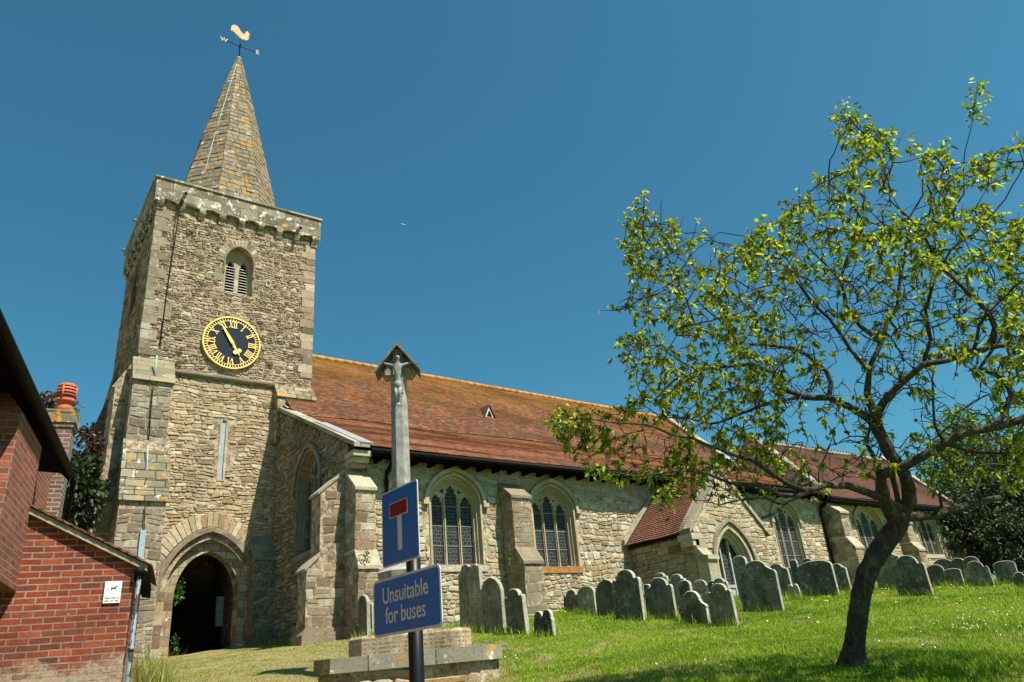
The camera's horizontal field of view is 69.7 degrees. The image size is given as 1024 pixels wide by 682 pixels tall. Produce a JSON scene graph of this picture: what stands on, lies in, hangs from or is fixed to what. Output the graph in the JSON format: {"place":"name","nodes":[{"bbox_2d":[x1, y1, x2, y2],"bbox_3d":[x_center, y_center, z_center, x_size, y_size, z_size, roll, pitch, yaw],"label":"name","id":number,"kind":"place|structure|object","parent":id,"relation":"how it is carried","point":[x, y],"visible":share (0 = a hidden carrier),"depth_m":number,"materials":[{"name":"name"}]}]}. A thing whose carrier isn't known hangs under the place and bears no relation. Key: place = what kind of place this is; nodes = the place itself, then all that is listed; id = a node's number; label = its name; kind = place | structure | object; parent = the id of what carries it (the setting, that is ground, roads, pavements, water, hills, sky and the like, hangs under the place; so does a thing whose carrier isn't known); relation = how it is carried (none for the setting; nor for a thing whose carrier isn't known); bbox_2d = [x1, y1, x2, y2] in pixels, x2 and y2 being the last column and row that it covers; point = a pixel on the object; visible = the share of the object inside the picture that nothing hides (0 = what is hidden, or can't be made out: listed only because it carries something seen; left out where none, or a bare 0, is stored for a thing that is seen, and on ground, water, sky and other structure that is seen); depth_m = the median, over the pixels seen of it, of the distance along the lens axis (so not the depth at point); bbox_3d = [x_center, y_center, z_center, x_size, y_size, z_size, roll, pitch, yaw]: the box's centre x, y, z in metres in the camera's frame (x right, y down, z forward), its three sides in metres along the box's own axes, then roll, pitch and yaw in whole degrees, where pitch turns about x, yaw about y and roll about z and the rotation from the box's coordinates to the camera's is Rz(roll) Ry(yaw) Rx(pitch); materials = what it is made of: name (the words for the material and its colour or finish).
{"place":"outdoors","nodes":[
{"label":"outdoors","id":0,"kind":"place"},
{"bbox_2d":[0,0,1023,576],"label":"sky","id":1,"kind":"structure","parent":0,"point":[511,142],"materials":[{"name":"blue"}]},
{"bbox_2d":[132,576,1023,681],"bbox_3d":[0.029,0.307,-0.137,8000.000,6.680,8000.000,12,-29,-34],"label":"ground","id":2,"kind":"structure","parent":0,"point":[343,653],"depth_m":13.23,"materials":[{"name":"green plant"}]},
{"bbox_2d":[0,308,79,591],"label":"brick house","id":3,"kind":"structure","parent":2,"relation":"on","point":[37,436],"depth_m":8.62,"materials":[{"name":"red brick"}]},
{"bbox_2d":[40,390,84,418],"bbox_3d":[-10.503,3.187,16.303,1.342,4.385,1.175,12,-29,-34],"label":"copper tree","id":4,"kind":"object","parent":2,"relation":"on","point":[49,403],"visible":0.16,"depth_m":16.88,"materials":[{"name":"purple plant"}]},
{"bbox_2d":[0,504,156,681],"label":"brick outhouse","id":5,"kind":"structure","parent":2,"relation":"on","point":[60,621],"depth_m":8.88,"materials":[{"name":"brick"}]},
{"bbox_2d":[103,581,121,602],"bbox_3d":[-4.932,3.099,9.077,0.185,0.257,0.014,5,-26,-22],"label":"dog sign","id":6,"kind":"object","parent":5,"relation":"attached to","point":[112,591],"visible":1,"depth_m":9.07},
{"bbox_2d":[61,448,110,531],"bbox_3d":[-13.803,5.122,22.915,2.237,3.662,2.002,-23,-30,34],"label":"dark bush","id":7,"kind":"object","parent":2,"relation":"on","point":[90,492],"visible":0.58,"depth_m":22.80,"materials":[{"name":"green plant"}]},
{"bbox_2d":[77,422,95,439],"bbox_3d":[-17.086,5.674,29.271,1.046,5.180,0.767,5,-26,-23],"label":"green bush","id":8,"kind":"object","parent":2,"relation":"on","point":[86,429],"visible":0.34,"depth_m":29.99,"materials":[{"name":"green plant"}]},
{"bbox_2d":[72,423,105,525],"bbox_3d":[-13.764,5.246,23.355,1.304,5.471,1.146,-13,-25,17],"label":"copper tree","id":9,"kind":"object","parent":2,"relation":"on","point":[91,438],"visible":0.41,"depth_m":24.01,"materials":[{"name":"purple plant"}]},
{"bbox_2d":[131,648,193,681],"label":"tall grass clump","id":10,"kind":"object","parent":2,"relation":"on","point":[145,674],"visible":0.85,"depth_m":10.69,"materials":[{"name":"green plant"}]},
{"bbox_2d":[170,633,179,654],"bbox_3d":[-10.931,9.825,23.817,0.323,0.697,0.286,-16,-26,23],"label":"ivy","id":11,"kind":"object","parent":2,"relation":"on","point":[175,643],"visible":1,"depth_m":23.79,"materials":[{"name":"green plant"}]},
{"bbox_2d":[358,595,370,636],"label":"headstone","id":12,"kind":"object","parent":2,"relation":"on","point":[363,613],"visible":0.83,"depth_m":19.05,"materials":[{"name":"grey stone"}]},
{"bbox_2d":[370,603,373,631],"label":"headstone","id":13,"kind":"object","parent":2,"relation":"on","point":[371,616],"visible":0.48,"depth_m":19.48,"materials":[{"name":"grey stone"}]},
{"bbox_2d":[313,341,502,681],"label":"memorial cross","id":14,"kind":"object","parent":2,"relation":"on","point":[452,655],"visible":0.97,"depth_m":10.89,"materials":[{"name":"stone"}]},
{"bbox_2d":[373,479,442,681],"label":"road sign","id":15,"kind":"object","parent":2,"relation":"on","point":[409,602],"visible":1,"depth_m":4.13,"materials":[{"name":"metal"}]},
{"bbox_2d":[458,564,470,626],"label":"headstone","id":16,"kind":"object","parent":2,"relation":"on","point":[464,607],"visible":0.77,"depth_m":17.32,"materials":[{"name":"grey stone"}]},
{"bbox_2d":[467,564,483,630],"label":"headstone","id":17,"kind":"object","parent":2,"relation":"on","point":[475,579],"visible":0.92,"depth_m":16.71,"materials":[{"name":"grey stone"}]},
{"bbox_2d":[481,577,506,632],"bbox_3d":[-0.414,5.999,16.364,0.639,1.435,0.151,-23,-29,34],"label":"headstone","id":18,"kind":"object","parent":2,"relation":"on","point":[492,598],"visible":0.84,"depth_m":16.33,"materials":[{"name":"grey stone"}]},
{"bbox_2d":[504,589,529,634],"bbox_3d":[0.106,5.903,15.697,0.557,1.178,0.151,-25,-30,37],"label":"headstone","id":19,"kind":"object","parent":2,"relation":"on","point":[516,611],"visible":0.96,"depth_m":15.67,"materials":[{"name":"grey stone"}]},
{"bbox_2d":[71,25,984,661],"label":"church","id":20,"kind":"structure","parent":2,"relation":"on","point":[225,441],"depth_m":26.73,"materials":[{"name":"stone"}]},
{"bbox_2d":[130,262,139,298],"bbox_3d":[-15.278,-2.155,30.423,0.680,2.300,1.260,12,-29,-34],"label":"belfry window","id":21,"kind":"structure","parent":20,"relation":"in","point":[137,266],"depth_m":30.70,"materials":[{"name":"stone"}]},
{"bbox_2d":[172,576,185,606],"bbox_3d":[-11.086,8.343,24.425,0.504,1.019,0.450,12,-29,-34],"label":"ivy","id":22,"kind":"object","parent":20,"relation":"attached to","point":[175,596],"visible":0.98,"depth_m":24.39,"materials":[{"name":"green plant"}]},
{"bbox_2d":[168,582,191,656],"bbox_3d":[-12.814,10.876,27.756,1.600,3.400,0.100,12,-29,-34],"label":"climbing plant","id":23,"kind":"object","parent":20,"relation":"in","point":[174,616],"depth_m":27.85,"materials":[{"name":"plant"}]},
{"bbox_2d":[174,592,223,655],"bbox_3d":[-11.396,10.826,26.716,1.550,3.200,0.070,12,-29,-34],"label":"inner door","id":24,"kind":"structure","parent":20,"relation":"in","point":[196,629],"depth_m":26.88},
{"bbox_2d":[215,611,222,626],"bbox_3d":[-10.815,10.338,27.355,0.420,0.520,0.034,12,-29,-34],"label":"notice","id":25,"kind":"object","parent":20,"relation":"attached to","point":[219,618],"visible":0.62,"depth_m":27.30,"materials":[{"name":"white paper"}]},
{"bbox_2d":[215,596,223,610],"bbox_3d":[-10.877,9.853,27.559,0.420,0.520,0.034,12,-29,-34],"label":"notice","id":26,"kind":"object","parent":20,"relation":"attached to","point":[219,603],"visible":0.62,"depth_m":27.51,"materials":[{"name":"white paper"}]},
{"bbox_2d":[216,419,228,480],"bbox_3d":[-10.544,3.976,26.700,0.290,2.300,0.250,12,-29,-34],"label":"slit window","id":27,"kind":"structure","parent":20,"relation":"in","point":[223,437],"depth_m":26.62,"materials":[{"name":"glass"}]},
{"bbox_2d":[223,245,255,295],"bbox_3d":[-11.201,-2.760,29.939,1.260,2.300,0.680,12,-29,-34],"label":"belfry window","id":28,"kind":"structure","parent":20,"relation":"in","point":[236,265],"depth_m":30.08,"materials":[{"name":"stone"}]},
{"bbox_2d":[291,443,322,563],"bbox_3d":[-6.594,5.201,24.206,0.520,3.798,2.580,12,-29,-34],"label":"window","id":29,"kind":"structure","parent":20,"relation":"in","point":[303,482],"depth_m":24.78,"materials":[{"name":"stone"}]},
{"bbox_2d":[358,549,372,558],"bbox_3d":[-3.993,5.816,20.059,0.207,0.274,0.436,-23,-30,35],"label":"wall plant","id":30,"kind":"object","parent":20,"relation":"attached to","point":[366,553],"depth_m":20.06,"materials":[{"name":"green plant"}]},
{"bbox_2d":[422,466,488,571],"bbox_3d":[-1.845,5.660,23.418,2.420,3.298,0.520,12,-29,-34],"label":"window","id":31,"kind":"structure","parent":20,"relation":"in","point":[455,513],"depth_m":23.56,"materials":[{"name":"stone"}]},
{"bbox_2d":[505,548,513,564],"bbox_3d":[-0.099,6.801,23.255,0.293,0.639,0.584,12,-29,-34],"label":"wall plant","id":32,"kind":"object","parent":20,"relation":"attached to","point":[508,554],"depth_m":23.18,"materials":[{"name":"green plant"}]},
{"bbox_2d":[529,478,583,572],"bbox_3d":[1.388,6.409,25.562,2.400,3.238,0.520,12,-29,-34],"label":"window","id":33,"kind":"structure","parent":20,"relation":"in","point":[555,536],"depth_m":25.74,"materials":[{"name":"stone"}]},
{"bbox_2d":[770,497,806,567],"bbox_3d":[12.281,8.685,32.883,2.260,3.398,0.470,12,-29,-34],"label":"window","id":34,"kind":"structure","parent":20,"relation":"in","point":[787,529],"depth_m":33.03,"materials":[{"name":"stone"}]},
{"bbox_2d":[852,506,883,551],"bbox_3d":[17.818,9.674,36.708,2.760,3.148,0.470,12,-29,-34],"label":"window","id":35,"kind":"structure","parent":20,"relation":"in","point":[864,519],"depth_m":37.01,"materials":[{"name":"stone"}]},
{"bbox_2d":[914,510,945,557],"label":"window","id":36,"kind":"structure","parent":20,"relation":"in","point":[927,532],"depth_m":40.06,"materials":[{"name":"stone"}]},
{"bbox_2d":[534,609,555,636],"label":"headstone","id":37,"kind":"object","parent":2,"relation":"on","point":[542,620],"visible":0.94,"depth_m":14.68,"materials":[{"name":"grey stone"}]},
{"bbox_2d":[563,590,578,611],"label":"headstone","id":38,"kind":"object","parent":2,"relation":"on","point":[570,598],"visible":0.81,"depth_m":22.55,"materials":[{"name":"grey stone"}]},
{"bbox_2d":[577,586,596,613],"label":"headstone","id":39,"kind":"object","parent":2,"relation":"on","point":[586,597],"visible":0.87,"depth_m":19.59,"materials":[{"name":"grey stone"}]},
{"bbox_2d":[595,579,614,616],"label":"headstone","id":40,"kind":"object","parent":2,"relation":"on","point":[604,598],"visible":0.62,"depth_m":18.32,"materials":[{"name":"grey stone"}]},
{"bbox_2d":[612,569,646,620],"bbox_3d":[2.686,5.971,16.920,0.756,1.367,0.168,-24,-30,36],"label":"headstone","id":41,"kind":"object","parent":2,"relation":"on","point":[627,589],"visible":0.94,"depth_m":16.89,"materials":[{"name":"grey stone"}]},
{"bbox_2d":[642,582,646,617],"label":"headstone","id":42,"kind":"object","parent":2,"relation":"on","point":[645,595],"visible":0.38,"depth_m":17.21,"materials":[{"name":"grey stone"}]},
{"bbox_2d":[643,584,649,612],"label":"headstone","id":43,"kind":"object","parent":2,"relation":"on","point":[646,586],"visible":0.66,"depth_m":17.75,"materials":[{"name":"grey stone"}]},
{"bbox_2d":[653,572,668,584],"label":"headstone","id":44,"kind":"object","parent":2,"relation":"on","point":[662,575],"visible":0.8,"depth_m":18.09,"materials":[{"name":"grey stone"}]},
{"bbox_2d":[646,577,677,618],"bbox_3d":[3.434,6.015,16.818,0.682,1.161,0.099,-24,-30,36],"label":"headstone","id":45,"kind":"object","parent":2,"relation":"on","point":[660,594],"visible":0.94,"depth_m":16.81,"materials":[{"name":"grey stone"}]},
{"bbox_2d":[669,574,685,611],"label":"headstone","id":46,"kind":"object","parent":2,"relation":"on","point":[675,580],"visible":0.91,"depth_m":17.64,"materials":[{"name":"grey stone"}]},
{"bbox_2d":[678,580,692,604],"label":"headstone","id":47,"kind":"object","parent":2,"relation":"on","point":[684,586],"visible":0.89,"depth_m":16.23,"materials":[{"name":"grey stone"}]},
{"bbox_2d":[678,591,710,624],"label":"headstone","id":48,"kind":"object","parent":2,"relation":"on","point":[694,606],"visible":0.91,"depth_m":15.06,"materials":[{"name":"grey stone"}]},
{"bbox_2d":[692,580,710,613],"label":"headstone","id":49,"kind":"object","parent":2,"relation":"on","point":[700,588],"visible":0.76,"depth_m":16.80,"materials":[{"name":"grey stone"}]},
{"bbox_2d":[708,580,713,591],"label":"headstone","id":50,"kind":"object","parent":2,"relation":"on","point":[710,583],"visible":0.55,"depth_m":16.15,"materials":[{"name":"grey stone"}]},
{"bbox_2d":[711,578,729,588],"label":"headstone","id":51,"kind":"object","parent":2,"relation":"on","point":[721,580],"visible":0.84,"depth_m":15.21,"materials":[{"name":"grey stone"}]},
{"bbox_2d":[707,583,738,625],"bbox_3d":[4.108,5.248,14.288,0.119,1.039,0.529,18,-33,-42],"label":"headstone","id":52,"kind":"object","parent":2,"relation":"on","point":[720,596],"visible":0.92,"depth_m":14.29,"materials":[{"name":"grey stone"}]},
{"bbox_2d":[732,556,747,603],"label":"headstone","id":53,"kind":"object","parent":2,"relation":"on","point":[739,563],"visible":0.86,"depth_m":17.99,"materials":[{"name":"grey stone"}]},
{"bbox_2d":[738,560,784,611],"bbox_3d":[5.628,5.686,16.667,0.095,1.372,0.974,18,-33,-41],"label":"headstone","id":54,"kind":"object","parent":2,"relation":"on","point":[758,581],"visible":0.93,"depth_m":16.66,"materials":[{"name":"grey stone"}]},
{"bbox_2d":[516,607,1012,668],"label":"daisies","id":55,"kind":"object","parent":2,"relation":"on","point":[910,627],"visible":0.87,"depth_m":11.62,"materials":[{"name":"white plant"}]},
{"bbox_2d":[770,564,792,595],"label":"headstone","id":56,"kind":"object","parent":2,"relation":"on","point":[784,577],"visible":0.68,"depth_m":20.29,"materials":[{"name":"grey stone"}]},
{"bbox_2d":[541,77,1023,666],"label":"fruit tree","id":57,"kind":"object","parent":2,"relation":"on","point":[899,513],"visible":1,"depth_m":7.90,"materials":[{"name":"green plant"}]},
{"bbox_2d":[785,567,794,583],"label":"headstone","id":58,"kind":"object","parent":2,"relation":"on","point":[791,575],"visible":0.2,"depth_m":21.77,"materials":[{"name":"grey stone"}]},
{"bbox_2d":[788,584,801,597],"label":"headstone","id":59,"kind":"object","parent":2,"relation":"on","point":[793,588],"visible":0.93,"depth_m":18.74,"materials":[{"name":"grey stone"}]},
{"bbox_2d":[789,560,801,592],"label":"headstone","id":60,"kind":"object","parent":2,"relation":"on","point":[794,565],"visible":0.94,"depth_m":20.63,"materials":[{"name":"grey stone"}]},
{"bbox_2d":[803,558,812,562],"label":"headstone","id":61,"kind":"object","parent":2,"relation":"on","point":[806,560],"visible":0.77,"depth_m":20.31,"materials":[{"name":"grey stone"}]},
{"bbox_2d":[797,560,839,596],"bbox_3d":[7.799,6.168,18.694,0.898,1.121,0.123,-24,-30,36],"label":"headstone","id":62,"kind":"object","parent":2,"relation":"on","point":[818,577],"visible":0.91,"depth_m":18.69,"materials":[{"name":"grey stone"}]},
{"bbox_2d":[833,563,851,590],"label":"headstone","id":63,"kind":"object","parent":2,"relation":"on","point":[841,574],"visible":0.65,"depth_m":21.75,"materials":[{"name":"grey stone"}]},
{"bbox_2d":[877,553,899,589],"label":"headstone","id":64,"kind":"object","parent":2,"relation":"on","point":[885,574],"visible":0.22,"depth_m":21.09,"materials":[{"name":"grey stone"}]},
{"bbox_2d":[891,555,933,595],"bbox_3d":[9.340,5.608,17.156,0.736,1.173,0.149,-24,-30,36],"label":"headstone","id":65,"kind":"object","parent":2,"relation":"on","point":[909,573],"visible":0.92,"depth_m":17.14,"materials":[{"name":"grey stone"}]},
{"bbox_2d":[927,564,945,585],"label":"headstone","id":66,"kind":"object","parent":2,"relation":"on","point":[935,572],"visible":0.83,"depth_m":22.68,"materials":[{"name":"grey stone"}]},
{"bbox_2d":[934,559,951,569],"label":"headstone","id":67,"kind":"object","parent":2,"relation":"on","point":[945,564],"visible":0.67,"depth_m":23.97,"materials":[{"name":"grey stone"}]},
{"bbox_2d":[943,568,963,585],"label":"headstone","id":68,"kind":"object","parent":2,"relation":"on","point":[952,574],"visible":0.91,"depth_m":21.66,"materials":[{"name":"grey stone"}]},
{"bbox_2d":[951,558,964,579],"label":"headstone","id":69,"kind":"object","parent":2,"relation":"on","point":[957,563],"visible":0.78,"depth_m":23.52,"materials":[{"name":"grey stone"}]},
{"bbox_2d":[914,403,1020,498],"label":"yew tree","id":70,"kind":"object","parent":2,"relation":"on","point":[959,442],"visible":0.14,"depth_m":57.83,"materials":[{"name":"green plant"}]},
{"bbox_2d":[963,556,978,568],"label":"headstone","id":71,"kind":"object","parent":2,"relation":"on","point":[966,560],"visible":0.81,"depth_m":23.16,"materials":[{"name":"grey stone"}]},
{"bbox_2d":[936,496,1012,574],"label":"hedge shrub","id":72,"kind":"object","parent":2,"relation":"on","point":[959,532],"visible":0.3,"depth_m":40.50,"materials":[{"name":"green plant"}]},
{"bbox_2d":[963,561,994,585],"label":"headstone","id":73,"kind":"object","parent":2,"relation":"on","point":[976,571],"visible":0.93,"depth_m":21.39,"materials":[{"name":"grey stone"}]},
{"bbox_2d":[938,462,1023,576],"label":"yew tree","id":74,"kind":"object","parent":2,"relation":"on","point":[987,488],"visible":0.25,"depth_m":41.64,"materials":[{"name":"green plant"}]},
{"bbox_2d":[964,432,1021,567],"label":"yew tree","id":75,"kind":"object","parent":2,"relation":"on","point":[992,456],"visible":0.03,"depth_m":50.56,"materials":[{"name":"green plant"}]},
{"bbox_2d":[971,504,1023,574],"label":"hedge shrub","id":76,"kind":"object","parent":2,"relation":"on","point":[1009,518],"visible":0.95,"depth_m":38.92,"materials":[{"name":"green plant"}]},
{"bbox_2d":[992,561,1017,583],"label":"headstone","id":77,"kind":"object","parent":2,"relation":"on","point":[1004,570],"visible":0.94,"depth_m":21.47,"materials":[{"name":"grey stone"}]},
{"bbox_2d":[1012,572,1023,586],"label":"headstone","id":78,"kind":"object","parent":2,"relation":"on","point":[1018,577],"visible":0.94,"depth_m":18.37,"materials":[{"name":"grey stone"}]}
]}

